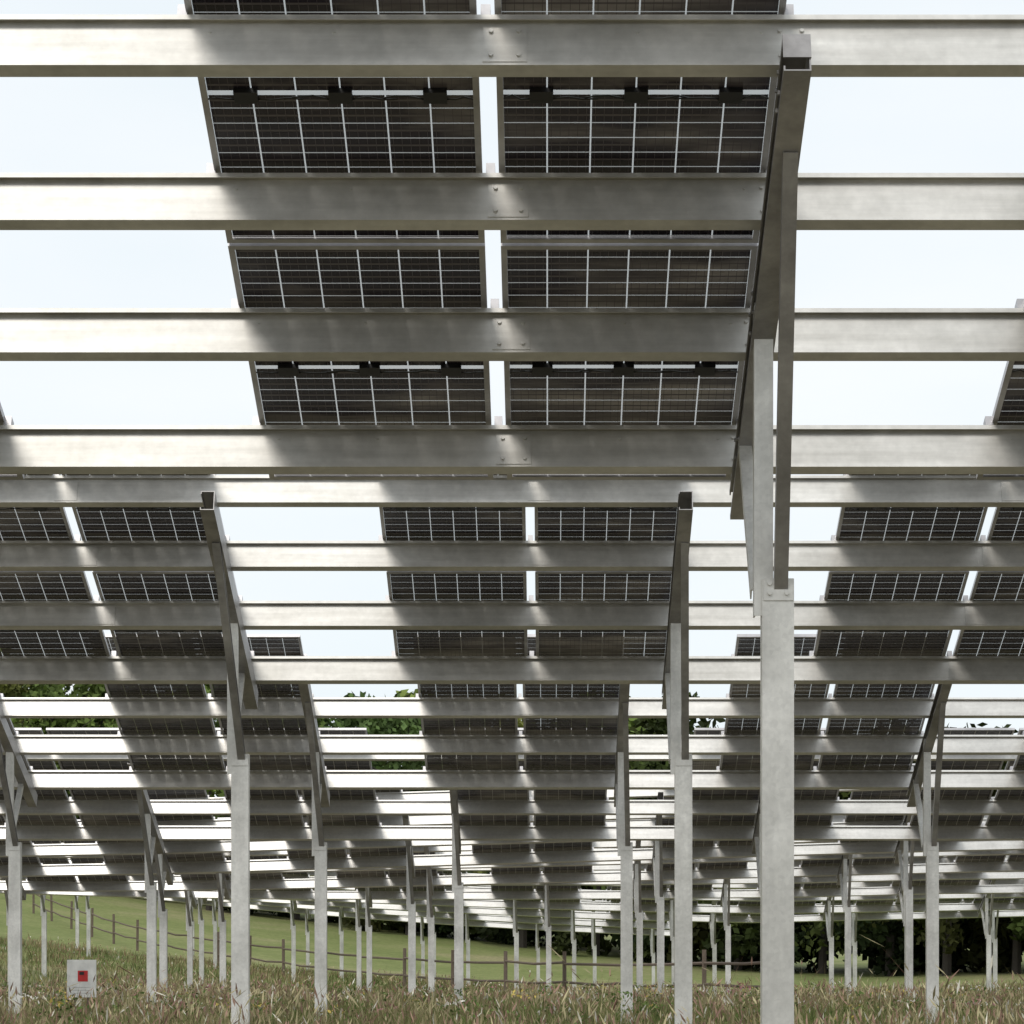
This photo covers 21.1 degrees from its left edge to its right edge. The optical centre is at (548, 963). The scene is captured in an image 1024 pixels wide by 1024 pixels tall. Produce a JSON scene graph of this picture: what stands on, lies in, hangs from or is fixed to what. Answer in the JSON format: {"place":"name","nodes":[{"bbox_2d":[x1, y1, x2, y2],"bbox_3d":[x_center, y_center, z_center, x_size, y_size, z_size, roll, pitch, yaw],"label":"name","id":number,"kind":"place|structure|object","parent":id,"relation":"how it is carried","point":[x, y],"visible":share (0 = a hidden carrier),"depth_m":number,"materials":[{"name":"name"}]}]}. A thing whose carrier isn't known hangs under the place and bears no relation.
{"place":"outdoors","nodes":[
{"label":"outdoors","id":0,"kind":"place"},
{"bbox_2d":[0,893,1023,1022],"bbox_3d":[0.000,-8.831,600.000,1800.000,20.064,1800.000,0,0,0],"label":"ground","id":1,"kind":"structure","parent":0,"point":[268,929],"depth_m":128.11,"materials":[{"name":"green plant"}]},
{"bbox_2d":[67,960,95,1011],"bbox_3d":[-5.599,0.456,33.009,0.350,1.000,0.042,0,0,0],"label":"electrical cabinet","id":2,"kind":"object","parent":1,"relation":"on","point":[83,972],"visible":0.9,"depth_m":32.99,"materials":[{"name":"white metal"}]},
{"bbox_2d":[75,896,669,989],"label":"solar panel rack","id":3,"kind":"object","parent":1,"relation":"on","point":[651,933],"visible":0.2,"depth_m":106.31,"materials":[{"name":"metal"}]},
{"bbox_2d":[86,886,669,989],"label":"solar panel rack","id":4,"kind":"object","parent":1,"relation":"on","point":[592,923],"visible":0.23,"depth_m":96.91,"materials":[{"name":"metal"}]},
{"bbox_2d":[32,894,759,993],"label":"split rail fence","id":5,"kind":"object","parent":1,"relation":"on","point":[703,963],"visible":0.56,"depth_m":80.91,"materials":[{"name":"brown wood"}]},
{"bbox_2d":[0,0,1023,1023],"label":"solar panel rack","id":6,"kind":"object","parent":1,"relation":"on","point":[645,198],"visible":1,"depth_m":11.25,"materials":[{"name":"metal"}]},
{"bbox_2d":[0,474,1023,1023],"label":"solar panel rack","id":7,"kind":"object","parent":1,"relation":"on","point":[612,564],"visible":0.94,"depth_m":20.70,"materials":[{"name":"metal"}]},
{"bbox_2d":[0,634,1023,1023],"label":"solar panel rack","id":8,"kind":"object","parent":1,"relation":"on","point":[576,736],"visible":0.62,"depth_m":30.32,"materials":[{"name":"metal"}]},
{"bbox_2d":[0,728,1023,1004],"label":"solar panel rack","id":9,"kind":"object","parent":1,"relation":"on","point":[474,814],"visible":0.49,"depth_m":39.80,"materials":[{"name":"metal"}]},
{"bbox_2d":[0,931,1023,1023],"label":"tall grass","id":10,"kind":"structure","parent":1,"relation":"on","point":[494,1003],"depth_m":32.85,"materials":[{"name":"beige plant"}]},
{"bbox_2d":[0,763,1023,997],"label":"solar panel rack","id":11,"kind":"object","parent":1,"relation":"on","point":[176,857],"visible":0.28,"depth_m":49.12,"materials":[{"name":"metal"}]},
{"bbox_2d":[0,684,1023,976],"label":"distant tree line","id":12,"kind":"object","parent":1,"relation":"on","point":[880,944],"visible":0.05,"depth_m":133.40,"materials":[{"name":"green plant"}]},
{"bbox_2d":[0,815,1023,996],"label":"solar panel rack","id":13,"kind":"object","parent":1,"relation":"on","point":[841,867],"visible":0.39,"depth_m":59.30,"materials":[{"name":"metal"}]},
{"bbox_2d":[0,843,1023,993],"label":"solar panel rack","id":14,"kind":"object","parent":1,"relation":"on","point":[949,883],"visible":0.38,"depth_m":68.70,"materials":[{"name":"metal"}]},
{"bbox_2d":[40,841,1023,992],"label":"solar panel rack","id":15,"kind":"object","parent":1,"relation":"on","point":[981,903],"visible":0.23,"depth_m":77.31,"materials":[{"name":"metal"}]},
{"bbox_2d":[157,871,1023,993],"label":"solar panel rack","id":16,"kind":"object","parent":1,"relation":"on","point":[712,919],"visible":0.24,"depth_m":87.51,"materials":[{"name":"metal"}]},
{"bbox_2d":[0,0,1023,796],"label":"sky","id":17,"kind":"structure","parent":0,"point":[48,124],"materials":[{"name":"white"}]}
]}

